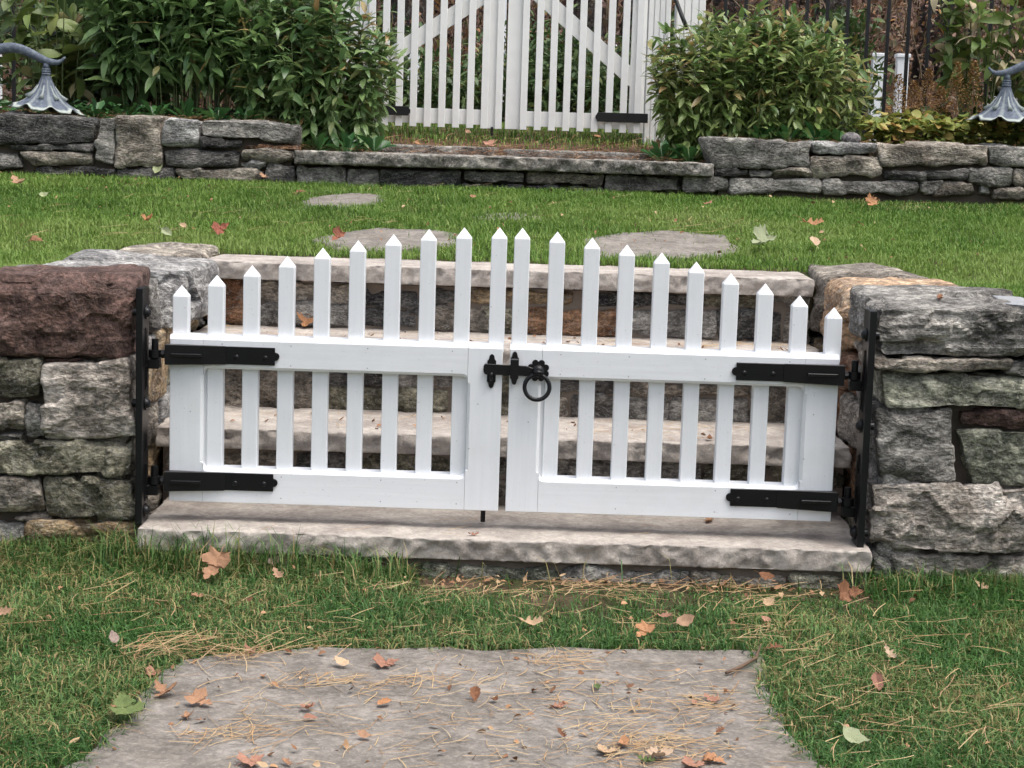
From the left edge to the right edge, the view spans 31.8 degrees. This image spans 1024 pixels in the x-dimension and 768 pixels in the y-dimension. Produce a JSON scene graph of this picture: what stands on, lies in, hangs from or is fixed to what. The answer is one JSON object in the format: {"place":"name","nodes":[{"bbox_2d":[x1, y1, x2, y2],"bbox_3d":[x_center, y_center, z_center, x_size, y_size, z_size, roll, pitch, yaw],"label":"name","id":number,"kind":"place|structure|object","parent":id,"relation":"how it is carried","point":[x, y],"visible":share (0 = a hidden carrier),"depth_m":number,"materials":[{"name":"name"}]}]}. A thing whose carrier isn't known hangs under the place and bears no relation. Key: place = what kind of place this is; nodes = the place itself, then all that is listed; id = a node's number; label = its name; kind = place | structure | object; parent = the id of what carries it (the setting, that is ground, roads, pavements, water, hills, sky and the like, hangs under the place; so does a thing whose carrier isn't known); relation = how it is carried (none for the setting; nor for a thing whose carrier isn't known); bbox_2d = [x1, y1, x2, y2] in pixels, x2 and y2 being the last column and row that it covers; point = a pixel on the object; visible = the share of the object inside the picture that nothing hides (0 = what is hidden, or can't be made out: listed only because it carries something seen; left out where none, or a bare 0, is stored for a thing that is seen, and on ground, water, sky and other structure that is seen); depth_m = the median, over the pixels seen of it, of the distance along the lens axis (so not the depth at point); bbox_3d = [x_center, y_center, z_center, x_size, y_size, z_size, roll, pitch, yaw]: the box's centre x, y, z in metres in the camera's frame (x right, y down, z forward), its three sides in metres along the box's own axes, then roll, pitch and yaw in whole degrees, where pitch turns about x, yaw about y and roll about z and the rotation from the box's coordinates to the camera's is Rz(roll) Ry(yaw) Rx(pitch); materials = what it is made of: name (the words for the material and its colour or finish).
{"place":"outdoors","nodes":[
{"label":"outdoors","id":0,"kind":"place"},
{"bbox_2d":[0,0,1023,767],"bbox_3d":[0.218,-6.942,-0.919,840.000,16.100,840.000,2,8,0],"label":"ground","id":1,"kind":"structure","parent":0,"point":[558,602],"depth_m":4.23,"materials":[{"name":"plant"}]},
{"bbox_2d":[0,0,98,115],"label":"broad leaved plant","id":2,"kind":"object","parent":1,"relation":"on","point":[75,51],"visible":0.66,"depth_m":8.17,"materials":[{"name":"green plant"}]},
{"bbox_2d":[14,0,122,114],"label":"broad leaved plant","id":3,"kind":"object","parent":1,"relation":"on","point":[95,93],"visible":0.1,"depth_m":8.43,"materials":[{"name":"green plant"}]},
{"bbox_2d":[0,264,150,555],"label":"stone wall","id":4,"kind":"structure","parent":1,"relation":"on","point":[66,397],"depth_m":4.31,"materials":[{"name":"stone"}]},
{"bbox_2d":[132,286,160,524],"bbox_3d":[-0.883,0.052,4.337,0.060,0.572,0.079,2,8,0],"label":"hinge post","id":5,"kind":"object","parent":4,"relation":"attached to","point":[145,363],"visible":1,"depth_m":4.32,"materials":[{"name":"metal"}]},
{"bbox_2d":[148,227,506,521],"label":"garden gate","id":6,"kind":"structure","parent":5,"relation":"attached to","point":[199,470],"depth_m":4.38,"materials":[{"name":"white paint"}]},
{"bbox_2d":[77,97,116,118],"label":"rosette plant","id":7,"kind":"object","parent":1,"relation":"on","point":[97,108],"visible":0.79,"depth_m":7.80,"materials":[{"name":"green plant"}]},
{"bbox_2d":[0,0,231,111],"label":"bush","id":8,"kind":"object","parent":1,"relation":"on","point":[7,81],"visible":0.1,"depth_m":10.31,"materials":[{"name":"green plant"}]},
{"bbox_2d":[17,242,219,547],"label":"stone wall","id":9,"kind":"structure","parent":1,"relation":"on","point":[192,269],"depth_m":4.81,"materials":[{"name":"stone"}]},
{"bbox_2d":[0,99,244,119],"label":"ground cover","id":10,"kind":"object","parent":1,"relation":"on","point":[6,101],"visible":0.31,"depth_m":7.89,"materials":[{"name":"green plant"}]},
{"bbox_2d":[108,103,144,114],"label":"rosette plant","id":11,"kind":"object","parent":1,"relation":"on","point":[131,110],"visible":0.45,"depth_m":7.79,"materials":[{"name":"green plant"}]},
{"bbox_2d":[108,691,144,722],"bbox_3d":[-0.672,0.560,3.118,0.078,0.030,0.062,7,9,33],"label":"fallen leaf","id":12,"kind":"object","parent":1,"relation":"on","point":[122,701],"visible":1,"depth_m":3.13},
{"bbox_2d":[75,3,179,113],"bbox_3d":[-1.705,-1.611,8.337,0.568,0.827,0.590,-5,10,-40],"label":"broad leaved plant","id":13,"kind":"object","parent":1,"relation":"on","point":[78,20],"visible":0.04,"depth_m":8.31,"materials":[{"name":"green plant"}]},
{"bbox_2d":[85,21,188,112],"bbox_3d":[-1.658,-1.339,8.060,0.448,0.545,0.438,2,8,0],"label":"broad leaved plant","id":14,"kind":"object","parent":1,"relation":"on","point":[147,68],"visible":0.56,"depth_m":7.99,"materials":[{"name":"green plant"}]},
{"bbox_2d":[0,111,301,182],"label":"stone wall","id":15,"kind":"structure","parent":1,"relation":"on","point":[142,145],"depth_m":7.55,"materials":[{"name":"stone"}]},
{"bbox_2d":[0,43,84,115],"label":"path lamp","id":16,"kind":"object","parent":15,"relation":"on","point":[43,94],"visible":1,"depth_m":7.67,"materials":[{"name":"metal"}]},
{"bbox_2d":[137,99,171,115],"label":"rosette plant","id":17,"kind":"object","parent":1,"relation":"on","point":[152,109],"visible":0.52,"depth_m":7.75,"materials":[{"name":"green plant"}]},
{"bbox_2d":[0,0,320,115],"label":"iron fence","id":18,"kind":"object","parent":1,"relation":"on","point":[13,70],"depth_m":8.86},
{"bbox_2d":[74,0,289,118],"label":"leafy shrub","id":19,"kind":"object","parent":1,"relation":"on","point":[190,48],"visible":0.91,"depth_m":7.93,"materials":[{"name":"green plant"}]},
{"bbox_2d":[164,97,207,119],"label":"rosette plant","id":20,"kind":"object","parent":1,"relation":"on","point":[189,102],"visible":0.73,"depth_m":7.79,"materials":[{"name":"green plant"}]},
{"bbox_2d":[194,107,230,120],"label":"rosette plant","id":21,"kind":"object","parent":1,"relation":"on","point":[222,112],"visible":0.66,"depth_m":7.74,"materials":[{"name":"green plant"}]},
{"bbox_2d":[201,544,230,578],"bbox_3d":[-0.679,0.405,4.122,0.075,0.029,0.107,16,47,14],"label":"fallen leaf","id":22,"kind":"object","parent":1,"relation":"on","point":[214,559],"visible":1,"depth_m":4.13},
{"bbox_2d":[211,221,228,233],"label":"fallen leaf","id":23,"kind":"object","parent":1,"relation":"on","point":[217,228],"visible":1,"depth_m":5.86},
{"bbox_2d":[227,103,263,119],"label":"rosette plant","id":24,"kind":"object","parent":1,"relation":"on","point":[250,113],"visible":0.67,"depth_m":7.79,"materials":[{"name":"green plant"}]},
{"bbox_2d":[216,0,410,151],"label":"leafy shrub","id":25,"kind":"object","parent":1,"relation":"on","point":[304,87],"visible":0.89,"depth_m":7.87,"materials":[{"name":"green plant"}]},
{"bbox_2d":[302,130,339,150],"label":"rosette plant","id":26,"kind":"object","parent":1,"relation":"on","point":[321,140],"visible":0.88,"depth_m":7.75,"materials":[{"name":"green plant"}]},
{"bbox_2d":[303,193,381,208],"bbox_3d":[-0.654,-0.692,7.006,0.312,0.092,0.475,2,8,0],"label":"flagstone","id":27,"kind":"object","parent":1,"relation":"on","point":[356,198],"visible":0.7,"depth_m":7.01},
{"bbox_2d":[323,130,366,151],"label":"rosette plant","id":28,"kind":"object","parent":1,"relation":"on","point":[346,143],"visible":0.8,"depth_m":7.72,"materials":[{"name":"green plant"}]},
{"bbox_2d":[334,1,358,94],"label":"gate post","id":29,"kind":"object","parent":1,"relation":"on","point":[352,14],"visible":0.02,"depth_m":8.57,"materials":[{"name":"white paint"}]},
{"bbox_2d":[359,0,504,139],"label":"garden gate","id":30,"kind":"structure","parent":29,"relation":"attached to","point":[488,115],"depth_m":8.57,"materials":[{"name":"white paint"}]},
{"bbox_2d":[352,134,398,151],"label":"rosette plant","id":31,"kind":"object","parent":1,"relation":"on","point":[379,142],"visible":0.81,"depth_m":7.80,"materials":[{"name":"green plant"}]},
{"bbox_2d":[261,0,505,109],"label":"bush","id":32,"kind":"object","parent":1,"relation":"on","point":[434,88],"visible":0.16,"depth_m":11.42,"materials":[{"name":"green plant"}]},
{"bbox_2d":[312,228,457,251],"bbox_3d":[-0.419,-0.459,5.981,0.484,0.096,0.529,2,8,0],"label":"flagstone","id":33,"kind":"object","parent":1,"relation":"on","point":[367,238],"visible":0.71,"depth_m":5.98,"materials":[{"name":"stone"}]},
{"bbox_2d":[332,226,345,240],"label":"fallen leaf","id":34,"kind":"object","parent":33,"relation":"on","point":[338,232],"visible":1,"depth_m":5.75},
{"bbox_2d":[390,0,425,85],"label":"woodland tree","id":35,"kind":"object","parent":1,"relation":"on","point":[408,8],"depth_m":20.09,"materials":[{"name":"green plant"}]},
{"bbox_2d":[376,144,498,154],"bbox_3d":[-0.333,-1.052,8.103,0.553,0.045,0.387,2,8,0],"label":"flagstone","id":36,"kind":"object","parent":1,"relation":"on","point":[412,147],"visible":0.73,"depth_m":7.92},
{"bbox_2d":[64,647,823,767],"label":"flagstone","id":37,"kind":"object","parent":1,"relation":"on","point":[147,747],"visible":0.9,"depth_m":3.23,"materials":[{"name":"stone"}]},
{"bbox_2d":[154,679,177,695],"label":"fallen leaf","id":38,"kind":"object","parent":37,"relation":"on","point":[160,687],"visible":1,"depth_m":3.28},
{"bbox_2d":[184,687,212,704],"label":"fallen leaf","id":39,"kind":"object","parent":37,"relation":"on","point":[198,695],"visible":1,"depth_m":3.23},
{"bbox_2d":[236,751,263,766],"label":"fallen leaf","id":40,"kind":"object","parent":37,"relation":"on","point":[251,762],"visible":1,"depth_m":2.93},
{"bbox_2d":[370,652,398,666],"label":"fallen leaf","id":41,"kind":"object","parent":37,"relation":"on","point":[378,659],"visible":1,"depth_m":3.51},
{"bbox_2d":[470,681,480,700],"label":"fallen leaf","id":42,"kind":"object","parent":37,"relation":"on","point":[475,692],"visible":1,"depth_m":3.31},
{"bbox_2d":[597,744,616,754],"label":"fallen leaf","id":43,"kind":"object","parent":37,"relation":"on","point":[603,748],"visible":1,"depth_m":3.04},
{"bbox_2d":[644,745,673,756],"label":"fallen leaf","id":44,"kind":"object","parent":37,"relation":"on","point":[653,752],"visible":1,"depth_m":3.02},
{"bbox_2d":[681,756,705,767],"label":"fallen leaf","id":45,"kind":"object","parent":37,"relation":"on","point":[687,761],"visible":1,"depth_m":2.99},
{"bbox_2d":[695,752,726,763],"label":"fallen leaf","id":46,"kind":"object","parent":37,"relation":"on","point":[708,756],"visible":1,"depth_m":3.01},
{"bbox_2d":[725,645,760,673],"bbox_3d":[0.472,0.551,3.591,0.026,0.014,0.195,6,9,28],"label":"stick","id":47,"kind":"object","parent":37,"relation":"on","point":[748,662],"visible":1,"depth_m":3.56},
{"bbox_2d":[137,254,871,588],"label":"stone steps","id":48,"kind":"structure","parent":1,"relation":"on","point":[510,544],"depth_m":4.64,"materials":[{"name":"stone"}]},
{"bbox_2d":[296,311,312,326],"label":"fallen leaf","id":49,"kind":"object","parent":48,"relation":"on","point":[304,320],"visible":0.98,"depth_m":5.32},
{"bbox_2d":[4,136,1007,767],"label":"leaf litter","id":50,"kind":"object","parent":1,"relation":"on","point":[316,764],"visible":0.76,"depth_m":3.96,"materials":[{"name":"plant"}]},
{"bbox_2d":[0,107,1021,161],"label":"leaf litter","id":51,"kind":"object","parent":1,"relation":"on","point":[314,145],"visible":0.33,"depth_m":7.85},
{"bbox_2d":[294,150,728,194],"bbox_3d":[-0.001,-0.781,7.718,1.850,0.392,0.408,2,8,0],"label":"stone step","id":52,"kind":"object","parent":1,"relation":"on","point":[427,169],"visible":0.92,"depth_m":7.56,"materials":[{"name":"stone"}]},
{"bbox_2d":[0,183,1022,767],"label":"pine needles","id":53,"kind":"object","parent":1,"relation":"on","point":[580,657],"visible":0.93,"depth_m":3.40,"materials":[{"name":"plant"}]},
{"bbox_2d":[0,170,1023,297],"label":"lawn grass","id":54,"kind":"structure","parent":1,"relation":"on","point":[462,202],"depth_m":6.48,"materials":[{"name":"plant"}]},
{"bbox_2d":[751,224,776,243],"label":"fallen leaf","id":55,"kind":"object","parent":54,"relation":"on","point":[761,234],"visible":1,"depth_m":5.95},
{"bbox_2d":[0,0,1023,117],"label":"undergrowth","id":56,"kind":"object","parent":1,"relation":"on","point":[895,42],"visible":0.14,"depth_m":20.57,"materials":[{"name":"plant"}]},
{"bbox_2d":[420,4,629,122],"bbox_3d":[0.226,-2.045,11.804,1.781,0.904,1.335,2,8,0],"label":"bush","id":57,"kind":"object","parent":1,"relation":"on","point":[546,77],"visible":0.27,"depth_m":11.66,"materials":[{"name":"green plant"}]},
{"bbox_2d":[514,615,542,624],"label":"fallen leaf","id":58,"kind":"object","parent":1,"relation":"on","point":[534,621],"visible":1,"depth_m":3.78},
{"bbox_2d":[379,122,745,152],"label":"lawn grass","id":59,"kind":"structure","parent":1,"relation":"on","point":[420,129],"depth_m":8.71,"materials":[{"name":"plant"}]},
{"bbox_2d":[503,149,663,160],"bbox_3d":[0.321,-1.022,8.061,0.729,0.044,0.344,2,8,0],"label":"flagstone","id":60,"kind":"object","parent":1,"relation":"on","point":[549,153],"visible":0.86,"depth_m":7.90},
{"bbox_2d":[563,0,603,59],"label":"woodland tree","id":61,"kind":"object","parent":1,"relation":"on","point":[590,18],"visible":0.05,"depth_m":20.25,"materials":[{"name":"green plant"}]},
{"bbox_2d":[635,620,654,636],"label":"fallen leaf","id":62,"kind":"object","parent":1,"relation":"on","point":[644,627],"visible":1,"depth_m":3.74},
{"bbox_2d":[642,0,670,144],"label":"gate post","id":63,"kind":"object","parent":1,"relation":"on","point":[659,11],"visible":0.34,"depth_m":8.57,"materials":[{"name":"white paint"}]},
{"bbox_2d":[505,0,647,132],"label":"garden gate","id":64,"kind":"structure","parent":63,"relation":"attached to","point":[632,77],"depth_m":8.57,"materials":[{"name":"white paint"}]},
{"bbox_2d":[674,0,687,29],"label":"gate stay","id":65,"kind":"object","parent":63,"relation":"attached to","point":[680,11],"visible":0.84,"depth_m":8.45,"materials":[{"name":"black metal"}]},
{"bbox_2d":[563,4,749,116],"bbox_3d":[1.249,-1.973,11.478,1.850,0.912,1.412,2,8,0],"label":"bush","id":66,"kind":"object","parent":1,"relation":"on","point":[616,99],"visible":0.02,"depth_m":11.38,"materials":[{"name":"green plant"}]},
{"bbox_2d":[640,139,681,161],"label":"rosette plant","id":67,"kind":"object","parent":1,"relation":"on","point":[656,151],"visible":0.91,"depth_m":7.80,"materials":[{"name":"green plant"}]},
{"bbox_2d":[585,230,739,260],"bbox_3d":[0.500,-0.451,6.080,0.537,0.110,0.684,2,8,0],"label":"flagstone","id":68,"kind":"object","parent":1,"relation":"on","point":[675,243],"visible":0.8,"depth_m":6.06,"materials":[{"name":"stone"}]},
{"bbox_2d":[671,614,694,625],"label":"fallen leaf","id":69,"kind":"object","parent":1,"relation":"on","point":[685,620],"visible":1,"depth_m":3.82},
{"bbox_2d":[668,144,702,161],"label":"rosette plant","id":70,"kind":"object","parent":1,"relation":"on","point":[693,150],"visible":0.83,"depth_m":7.77,"materials":[{"name":"green plant"}]},
{"bbox_2d":[672,0,705,77],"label":"gate post","id":71,"kind":"object","parent":1,"relation":"on","point":[689,8],"visible":0.17,"depth_m":8.63,"materials":[{"name":"white paint"}]},
{"bbox_2d":[710,0,740,31],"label":"woodland tree","id":72,"kind":"object","parent":1,"relation":"on","point":[733,4],"depth_m":23.88,"materials":[{"name":"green plant"}]},
{"bbox_2d":[739,124,781,139],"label":"rosette plant","id":73,"kind":"object","parent":1,"relation":"on","point":[756,134],"visible":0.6,"depth_m":7.79,"materials":[{"name":"green plant"}]},
{"bbox_2d":[641,0,885,160],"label":"leafy shrub","id":74,"kind":"object","parent":1,"relation":"on","point":[730,91],"visible":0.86,"depth_m":7.88,"materials":[{"name":"green plant"}]},
{"bbox_2d":[774,124,807,141],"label":"rosette plant","id":75,"kind":"object","parent":1,"relation":"on","point":[785,132],"visible":0.63,"depth_m":7.78,"materials":[{"name":"green plant"}]},
{"bbox_2d":[799,120,837,142],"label":"rosette plant","id":76,"kind":"object","parent":1,"relation":"on","point":[817,132],"visible":0.61,"depth_m":7.77,"materials":[{"name":"green plant"}]},
{"bbox_2d":[814,0,851,41],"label":"woodland tree","id":77,"kind":"object","parent":1,"relation":"on","point":[833,7],"depth_m":20.55,"materials":[{"name":"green plant"}]},
{"bbox_2d":[816,128,862,142],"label":"grass","id":78,"kind":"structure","parent":1,"relation":"on","point":[837,136],"depth_m":7.79,"materials":[{"name":"green plant"}]},
{"bbox_2d":[797,0,896,134],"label":"bush","id":79,"kind":"object","parent":1,"relation":"on","point":[858,45],"visible":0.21,"depth_m":10.12,"materials":[{"name":"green plant"}]},
{"bbox_2d":[831,579,863,601],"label":"fallen leaf","id":80,"kind":"object","parent":1,"relation":"on","point":[846,592],"visible":1,"depth_m":4.09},
{"bbox_2d":[838,721,869,743],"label":"fallen leaf","id":81,"kind":"object","parent":1,"relation":"on","point":[852,735],"visible":1,"depth_m":3.09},
{"bbox_2d":[698,136,1023,204],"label":"stone wall","id":82,"kind":"structure","parent":1,"relation":"on","point":[943,172],"depth_m":7.55,"materials":[{"name":"stone"}]},
{"bbox_2d":[841,132,860,142],"bbox_3d":[1.447,-1.046,7.683,0.084,0.059,0.084,2,8,0],"label":"round stone","id":83,"kind":"object","parent":82,"relation":"on","point":[851,137],"visible":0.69,"depth_m":7.65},
{"bbox_2d":[966,61,1023,124],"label":"path lamp","id":84,"kind":"object","parent":82,"relation":"on","point":[1004,104],"visible":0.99,"depth_m":7.66,"materials":[{"name":"metal"}]},
{"bbox_2d":[722,0,1013,142],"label":"iron fence","id":85,"kind":"object","parent":1,"relation":"on","point":[886,37],"visible":0.17,"depth_m":8.82,"materials":[{"name":"metal"}]},
{"bbox_2d":[868,53,884,117],"bbox_3d":[3.189,-2.469,15.800,0.124,0.855,0.124,2,8,0],"label":"fence post","id":86,"kind":"object","parent":1,"relation":"on","point":[877,104],"visible":0.3,"depth_m":15.73,"materials":[{"name":"white paint"}]},
{"bbox_2d":[871,666,883,690],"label":"fallen leaf","id":87,"kind":"object","parent":1,"relation":"on","point":[876,677],"visible":1,"depth_m":3.42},
{"bbox_2d":[808,263,957,576],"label":"stone wall","id":88,"kind":"structure","parent":1,"relation":"on","point":[834,284],"depth_m":4.91,"materials":[{"name":"stone"}]},
{"bbox_2d":[885,73,907,127],"bbox_3d":[1.703,-1.215,7.954,0.102,0.315,0.108,-3,9,-33],"label":"astilbe","id":89,"kind":"object","parent":1,"relation":"on","point":[899,92],"visible":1,"depth_m":7.94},
{"bbox_2d":[893,54,910,118],"bbox_3d":[3.404,-2.462,15.800,0.124,0.855,0.124,2,8,0],"label":"fence post","id":90,"kind":"object","parent":1,"relation":"on","point":[899,64],"visible":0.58,"depth_m":15.72,"materials":[{"name":"white paint"}]},
{"bbox_2d":[902,80,923,140],"bbox_3d":[1.807,-1.219,8.100,0.104,0.291,0.104,2,8,0],"label":"astilbe","id":91,"kind":"object","parent":1,"relation":"on","point":[913,82],"visible":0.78,"depth_m":8.09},
{"bbox_2d":[916,68,937,140],"bbox_3d":[1.839,-1.231,8.005,0.106,0.343,0.106,2,8,0],"label":"astilbe","id":92,"kind":"object","parent":1,"relation":"on","point":[930,71],"visible":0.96,"depth_m":7.98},
{"bbox_2d":[910,0,955,86],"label":"woodland tree","id":93,"kind":"object","parent":1,"relation":"on","point":[915,71],"visible":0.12,"depth_m":22.30,"materials":[{"name":"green plant"}]},
{"bbox_2d":[848,284,1023,585],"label":"stone wall","id":94,"kind":"structure","parent":1,"relation":"on","point":[954,456],"depth_m":4.33,"materials":[{"name":"stone"}]},
{"bbox_2d":[841,309,879,547],"bbox_3d":[0.840,0.106,4.337,0.060,0.572,0.079,2,8,0],"label":"hinge post","id":95,"kind":"object","parent":94,"relation":"attached to","point":[864,425],"visible":1,"depth_m":4.32,"materials":[{"name":"metal"}]},
{"bbox_2d":[483,228,860,520],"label":"garden gate","id":96,"kind":"structure","parent":95,"relation":"attached to","point":[810,381],"depth_m":4.38,"materials":[{"name":"white paint"}]},
{"bbox_2d":[992,295,1023,305],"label":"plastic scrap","id":97,"kind":"object","parent":94,"relation":"on","point":[1014,300],"visible":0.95,"depth_m":4.46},
{"bbox_2d":[852,109,1023,146],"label":"ground cover","id":98,"kind":"object","parent":1,"relation":"on","point":[878,129],"visible":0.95,"depth_m":7.81,"materials":[{"name":"green plant"}]},
{"bbox_2d":[931,86,950,138],"bbox_3d":[1.915,-1.200,8.065,0.107,0.270,0.106,2,8,0],"label":"astilbe","id":99,"kind":"object","parent":1,"relation":"on","point":[940,93],"visible":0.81,"depth_m":8.05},
{"bbox_2d":[902,91,980,141],"bbox_3d":[2.030,-1.218,8.447,0.428,0.307,0.211,5,8,26],"label":"broad leaved plant","id":100,"kind":"object","parent":1,"relation":"on","point":[950,113],"visible":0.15,"depth_m":8.41,"materials":[{"name":"green plant"}]},
{"bbox_2d":[943,62,965,116],"bbox_3d":[1.966,-1.240,7.978,0.108,0.374,0.105,-3,9,-32],"label":"astilbe","id":101,"kind":"object","parent":1,"relation":"on","point":[957,70],"visible":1,"depth_m":7.96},
{"bbox_2d":[961,61,983,113],"bbox_3d":[2.050,-1.247,8.017,0.103,0.384,0.109,2,8,0],"label":"astilbe","id":102,"kind":"object","parent":1,"relation":"on","point":[972,67],"visible":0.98,"depth_m":8.00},
{"bbox_2d":[923,0,1023,143],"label":"broad leaved plant","id":103,"kind":"object","parent":1,"relation":"on","point":[964,51],"visible":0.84,"depth_m":8.24,"materials":[{"name":"green plant"}]},
{"bbox_2d":[947,33,1017,141],"bbox_3d":[4.006,-2.024,12.366,2.119,0.983,1.598,2,8,0],"label":"bush","id":104,"kind":"object","parent":1,"relation":"on","point":[949,107],"visible":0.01,"depth_m":12.62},
{"bbox_2d":[952,44,1023,145],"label":"broad leaved plant","id":105,"kind":"object","parent":1,"relation":"on","point":[1020,101],"visible":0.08,"depth_m":8.50,"materials":[{"name":"green plant"}]},
{"bbox_2d":[994,0,1023,144],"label":"broad leaved plant","id":106,"kind":"object","parent":1,"relation":"on","point":[1021,3],"visible":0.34,"depth_m":8.32,"materials":[{"name":"green plant"}]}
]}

